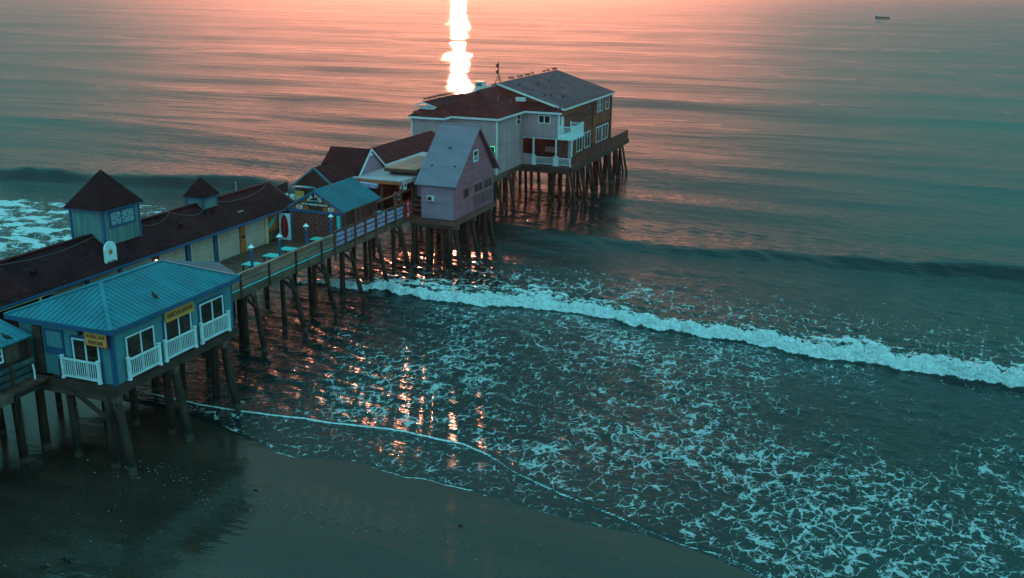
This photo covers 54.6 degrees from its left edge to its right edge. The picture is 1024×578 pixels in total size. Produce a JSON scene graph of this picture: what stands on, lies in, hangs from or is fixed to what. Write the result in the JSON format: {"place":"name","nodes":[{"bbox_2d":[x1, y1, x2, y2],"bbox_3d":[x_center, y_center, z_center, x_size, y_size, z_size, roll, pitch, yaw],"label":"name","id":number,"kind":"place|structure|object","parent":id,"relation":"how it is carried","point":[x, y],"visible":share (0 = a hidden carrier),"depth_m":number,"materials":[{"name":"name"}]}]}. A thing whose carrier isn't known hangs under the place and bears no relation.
{"place":"outdoors","nodes":[
{"label":"outdoors","id":0,"kind":"place"},
{"bbox_2d":[276,181,300,233],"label":"storage building","id":1,"kind":"structure","parent":0,"point":[283,187],"depth_m":77.02,"materials":[{"name":"wood"}]},
{"bbox_2d":[290,193,294,200],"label":"plastic drum","id":2,"kind":"object","parent":1,"relation":"on","point":[292,195],"visible":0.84,"depth_m":75.77,"materials":[{"name":"white paint"}]},
{"bbox_2d":[295,190,303,199],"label":"yellow board","id":3,"kind":"object","parent":1,"relation":"on","point":[299,194],"visible":0.59,"depth_m":75.63,"materials":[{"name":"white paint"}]},
{"bbox_2d":[294,185,314,191],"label":"surfboard","id":4,"kind":"object","parent":1,"relation":"on","point":[299,187],"visible":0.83,"depth_m":75.47,"materials":[{"name":"white plastic"}]},
{"bbox_2d":[4,456,587,574],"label":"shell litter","id":5,"kind":"object","parent":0,"point":[263,501],"visible":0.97,"depth_m":43.69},
{"bbox_2d":[86,456,595,565],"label":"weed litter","id":6,"kind":"object","parent":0,"point":[273,507],"visible":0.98,"depth_m":43.05,"materials":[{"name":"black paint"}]},
{"bbox_2d":[0,390,760,577],"bbox_3d":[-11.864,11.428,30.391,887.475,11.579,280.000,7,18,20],"label":"sand","id":7,"kind":"structure","parent":0,"point":[46,497],"depth_m":42.44,"materials":[{"name":"sand"}]},
{"bbox_2d":[0,356,40,463],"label":"shed platform","id":8,"kind":"structure","parent":7,"relation":"on","point":[19,430],"depth_m":46.43,"materials":[{"name":"brown wood"}]},
{"bbox_2d":[62,557,74,564],"bbox_3d":[-17.533,10.699,39.224,0.777,0.170,0.354,7,18,20],"label":"seaweed clump","id":9,"kind":"object","parent":7,"relation":"on","point":[70,560],"visible":1,"depth_m":39.14,"materials":[{"name":"plant"}]},
{"bbox_2d":[35,325,242,475],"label":"kiosk platform","id":10,"kind":"structure","parent":7,"relation":"on","point":[105,394],"depth_m":48.25,"materials":[{"name":"brown wood"}]},
{"bbox_2d":[4,259,240,387],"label":"raw bar building","id":11,"kind":"structure","parent":10,"relation":"on","point":[124,311],"depth_m":47.38,"materials":[{"name":"teal"}]},
{"bbox_2d":[69,334,104,383],"bbox_3d":[-19.778,3.257,46.172,1.790,2.170,0.080,7,18,20],"label":"window","id":12,"kind":"structure","parent":11,"relation":"in","point":[80,351],"depth_m":46.12,"materials":[{"name":"glass"}]},
{"bbox_2d":[83,332,107,348],"bbox_3d":[-18.979,2.286,45.434,1.300,0.675,0.321,7,18,20],"label":"bar sign","id":13,"kind":"object","parent":11,"relation":"attached to","point":[96,340],"visible":1,"depth_m":45.29,"materials":[{"name":"yellow paint"}]},
{"bbox_2d":[123,324,156,374],"bbox_3d":[-17.652,2.945,47.208,0.080,2.080,2.030,7,18,20],"label":"window","id":14,"kind":"structure","parent":11,"relation":"in","point":[137,342],"depth_m":47.11,"materials":[{"name":"glass"}]},
{"bbox_2d":[151,291,158,300],"bbox_3d":[-17.329,0.361,48.167,0.607,0.442,0.224,7,18,20],"label":"crow","id":15,"kind":"object","parent":11,"relation":"on","point":[154,295],"visible":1,"depth_m":48.10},
{"bbox_2d":[161,312,193,359],"bbox_3d":[-16.686,2.210,49.648,0.080,2.240,2.220,7,18,20],"label":"window","id":16,"kind":"structure","parent":11,"relation":"in","point":[176,327],"depth_m":49.58,"materials":[{"name":"white paint"}]},
{"bbox_2d":[164,301,193,322],"bbox_3d":[-16.550,1.122,49.383,0.066,0.560,2.180,7,18,20],"label":"bar sign","id":17,"kind":"object","parent":11,"relation":"attached to","point":[178,312],"visible":1,"depth_m":49.32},
{"bbox_2d":[197,292,225,342],"bbox_3d":[-15.739,1.507,52.049,0.080,2.220,2.170,7,18,20],"label":"window","id":18,"kind":"structure","parent":11,"relation":"in","point":[213,307],"depth_m":51.94,"materials":[{"name":"white paint"}]},
{"bbox_2d":[0,172,507,435],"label":"boardwalk pier","id":19,"kind":"structure","parent":7,"relation":"on","point":[294,264],"depth_m":69.06,"materials":[{"name":"brown wood"}]},
{"bbox_2d":[0,319,33,384],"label":"shed","id":20,"kind":"structure","parent":19,"relation":"on","point":[17,349],"depth_m":46.12,"materials":[{"name":"blue metal"}]},
{"bbox_2d":[0,349,3,363],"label":"window","id":21,"kind":"structure","parent":20,"relation":"in","point":[1,352],"depth_m":45.28,"materials":[{"name":"white paint"}]},
{"bbox_2d":[0,332,13,341],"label":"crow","id":22,"kind":"object","parent":20,"relation":"on","point":[5,336],"visible":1,"depth_m":45.24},
{"bbox_2d":[0,169,293,327],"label":"arcade building","id":23,"kind":"structure","parent":19,"relation":"on","point":[103,207],"depth_m":59.00,"materials":[{"name":"brown wood"}]},
{"bbox_2d":[103,241,117,262],"bbox_3d":[-22.993,-1.925,56.790,0.111,1.670,0.940,7,18,20],"label":"arch sign","id":24,"kind":"object","parent":23,"relation":"on","point":[110,251],"visible":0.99,"depth_m":56.66,"materials":[{"name":"white paint"}]},
{"bbox_2d":[1,182,267,264],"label":"cable","id":25,"kind":"object","parent":23,"relation":"attached to","point":[141,225],"visible":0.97,"depth_m":60.96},
{"bbox_2d":[241,261,260,275],"bbox_3d":[-16.702,-1.270,63.724,0.990,0.760,0.840,7,18,20],"label":"picnic table","id":26,"kind":"object","parent":19,"relation":"on","point":[248,263],"visible":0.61,"depth_m":63.53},
{"bbox_2d":[248,244,254,284],"bbox_3d":[-16.079,-1.529,61.394,0.379,2.620,0.379,16,22,41],"label":"lamp post","id":27,"kind":"object","parent":19,"relation":"on","point":[250,247],"visible":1,"depth_m":61.20,"materials":[{"name":"blue metal"}]},
{"bbox_2d":[262,253,278,262],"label":"picnic table","id":28,"kind":"object","parent":19,"relation":"on","point":[271,255],"visible":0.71,"depth_m":65.58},
{"bbox_2d":[276,234,282,272],"bbox_3d":[-14.999,-2.341,64.128,0.379,2.620,0.379,0,17,-2],"label":"lamp post","id":29,"kind":"object","parent":19,"relation":"on","point":[278,236],"visible":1,"depth_m":63.95,"materials":[{"name":"blue metal"}]},
{"bbox_2d":[278,213,290,239],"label":"surfboard display","id":30,"kind":"object","parent":19,"relation":"on","point":[284,226],"visible":0.95,"depth_m":72.41,"materials":[{"name":"white paint"}]},
{"bbox_2d":[281,246,296,257],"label":"picnic table","id":31,"kind":"object","parent":19,"relation":"on","point":[285,248],"visible":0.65,"depth_m":67.38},
{"bbox_2d":[303,223,308,260],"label":"lamp post","id":32,"kind":"object","parent":19,"relation":"on","point":[306,234],"visible":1,"depth_m":66.83,"materials":[{"name":"blue metal"}]},
{"bbox_2d":[309,237,326,244],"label":"picnic table","id":33,"kind":"object","parent":19,"relation":"on","point":[315,238],"visible":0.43,"depth_m":70.14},
{"bbox_2d":[328,213,332,249],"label":"lamp post","id":34,"kind":"object","parent":19,"relation":"on","point":[330,216],"visible":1,"depth_m":69.66,"materials":[{"name":"blue metal"}]},
{"bbox_2d":[286,177,380,245],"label":"pub pavilion","id":35,"kind":"structure","parent":19,"relation":"on","point":[345,198],"depth_m":72.20,"materials":[{"name":"blue metal"}]},
{"bbox_2d":[301,194,328,207],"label":"pub sign","id":36,"kind":"object","parent":35,"relation":"attached to","point":[315,200],"visible":1,"depth_m":71.05,"materials":[{"name":"white paint"}]},
{"bbox_2d":[292,146,386,194],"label":"gabled shop","id":37,"kind":"structure","parent":19,"relation":"on","point":[338,164],"depth_m":80.34,"materials":[{"name":"brown"}]},
{"bbox_2d":[353,152,427,218],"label":"canopy","id":38,"kind":"object","parent":19,"relation":"on","point":[381,183],"visible":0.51,"depth_m":81.25,"materials":[{"name":"white paint"}]},
{"bbox_2d":[384,155,425,174],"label":"canopy","id":39,"kind":"object","parent":38,"relation":"on","point":[411,166],"visible":0.7,"depth_m":81.23,"materials":[{"name":"beige fabric"}]},
{"bbox_2d":[393,191,399,203],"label":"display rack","id":40,"kind":"object","parent":19,"relation":"on","point":[398,198],"visible":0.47,"depth_m":79.53,"materials":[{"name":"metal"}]},
{"bbox_2d":[369,131,435,163],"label":"link hall","id":41,"kind":"structure","parent":19,"relation":"on","point":[390,152],"depth_m":90.97,"materials":[{"name":"red"}]},
{"bbox_2d":[405,199,410,218],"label":"banner","id":42,"kind":"object","parent":19,"relation":"hanging from","point":[407,209],"visible":1,"depth_m":80.00,"materials":[{"name":"red fabric"}]},
{"bbox_2d":[407,199,496,271],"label":"cottage platform","id":43,"kind":"structure","parent":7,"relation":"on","point":[462,238],"depth_m":81.47,"materials":[{"name":"brown wood"}]},
{"bbox_2d":[414,123,500,220],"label":"gabled cottage","id":44,"kind":"structure","parent":43,"relation":"on","point":[463,187],"depth_m":80.65,"materials":[{"name":"purple"}]},
{"bbox_2d":[462,186,468,199],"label":"window","id":45,"kind":"structure","parent":44,"relation":"in","point":[465,191],"depth_m":80.85,"materials":[{"name":"grey glass"}]},
{"bbox_2d":[473,149,477,161],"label":"window","id":46,"kind":"structure","parent":44,"relation":"in","point":[475,153],"depth_m":81.92,"materials":[{"name":"white paint"}]},
{"bbox_2d":[474,180,482,193],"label":"window","id":47,"kind":"structure","parent":44,"relation":"in","point":[478,186],"depth_m":83.24,"materials":[{"name":"glass"}]},
{"bbox_2d":[484,176,491,188],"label":"window","id":48,"kind":"structure","parent":44,"relation":"in","point":[488,181],"depth_m":85.21,"materials":[{"name":"grey glass"}]},
{"bbox_2d":[486,129,628,215],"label":"restaurant platform","id":49,"kind":"structure","parent":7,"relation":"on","point":[589,156],"depth_m":109.88,"materials":[{"name":"brown wood"}]},
{"bbox_2d":[407,70,615,174],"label":"restaurant building","id":50,"kind":"structure","parent":49,"relation":"on","point":[508,116],"depth_m":104.20,"materials":[{"name":"grey wood"}]},
{"bbox_2d":[474,81,486,90],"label":"vent box","id":51,"kind":"object","parent":50,"relation":"on","point":[480,85],"visible":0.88,"depth_m":103.36,"materials":[{"name":"metal"}]},
{"bbox_2d":[490,146,495,152],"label":"neon sign","id":52,"kind":"object","parent":50,"relation":"attached to","point":[493,148],"visible":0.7,"depth_m":98.31,"materials":[{"name":"green plastic"}]},
{"bbox_2d":[494,61,501,83],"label":"signal mast","id":53,"kind":"object","parent":50,"relation":"on","point":[497,72],"visible":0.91,"depth_m":107.02,"materials":[{"name":"black metal"}]},
{"bbox_2d":[516,114,520,125],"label":"window","id":54,"kind":"structure","parent":50,"relation":"in","point":[518,118],"depth_m":103.09,"materials":[{"name":"white glass"}]},
{"bbox_2d":[538,115,550,123],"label":"window","id":55,"kind":"structure","parent":50,"relation":"in","point":[543,119],"depth_m":103.55,"materials":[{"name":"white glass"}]},
{"bbox_2d":[545,139,557,154],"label":"porch window","id":56,"kind":"structure","parent":50,"relation":"in","point":[548,142],"depth_m":107.02,"materials":[{"name":"black glass"}]},
{"bbox_2d":[560,116,563,134],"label":"balcony door","id":57,"kind":"structure","parent":50,"relation":"in","point":[562,118],"depth_m":104.07,"materials":[{"name":"white wood"}]},
{"bbox_2d":[576,137,582,152],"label":"window","id":58,"kind":"structure","parent":50,"relation":"in","point":[579,141],"depth_m":110.66,"materials":[{"name":"white glass"}]},
{"bbox_2d":[584,130,590,148],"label":"window","id":59,"kind":"structure","parent":50,"relation":"in","point":[587,134],"depth_m":113.34,"materials":[{"name":"white glass"}]},
{"bbox_2d":[587,102,590,116],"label":"window","id":60,"kind":"structure","parent":50,"relation":"in","point":[589,104],"depth_m":112.74,"materials":[{"name":"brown glass"}]},
{"bbox_2d":[597,99,599,112],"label":"window","id":61,"kind":"structure","parent":50,"relation":"in","point":[598,101],"depth_m":116.17,"materials":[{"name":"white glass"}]},
{"bbox_2d":[596,125,601,142],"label":"window","id":62,"kind":"structure","parent":50,"relation":"in","point":[598,129],"depth_m":117.74,"materials":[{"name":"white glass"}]},
{"bbox_2d":[600,98,602,111],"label":"window","id":63,"kind":"structure","parent":50,"relation":"in","point":[601,100],"depth_m":117.31,"materials":[{"name":"white glass"}]},
{"bbox_2d":[602,123,607,139],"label":"window","id":64,"kind":"structure","parent":50,"relation":"in","point":[605,126],"depth_m":120.11,"materials":[{"name":"white glass"}]},
{"bbox_2d":[605,96,609,109],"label":"window","id":65,"kind":"structure","parent":50,"relation":"in","point":[607,99],"depth_m":119.60,"materials":[{"name":"white glass"}]},
{"bbox_2d":[0,0,1023,577],"bbox_3d":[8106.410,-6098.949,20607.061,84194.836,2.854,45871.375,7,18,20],"label":"sea","id":66,"kind":"structure","parent":0,"point":[756,310],"depth_m":84.37,"materials":[{"name":"liquid"}]},
{"bbox_2d":[875,12,889,17],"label":"fishing boat","id":67,"kind":"object","parent":66,"relation":"on","point":[879,15],"visible":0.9,"depth_m":953.87,"materials":[{"name":"white paint"}]}
]}

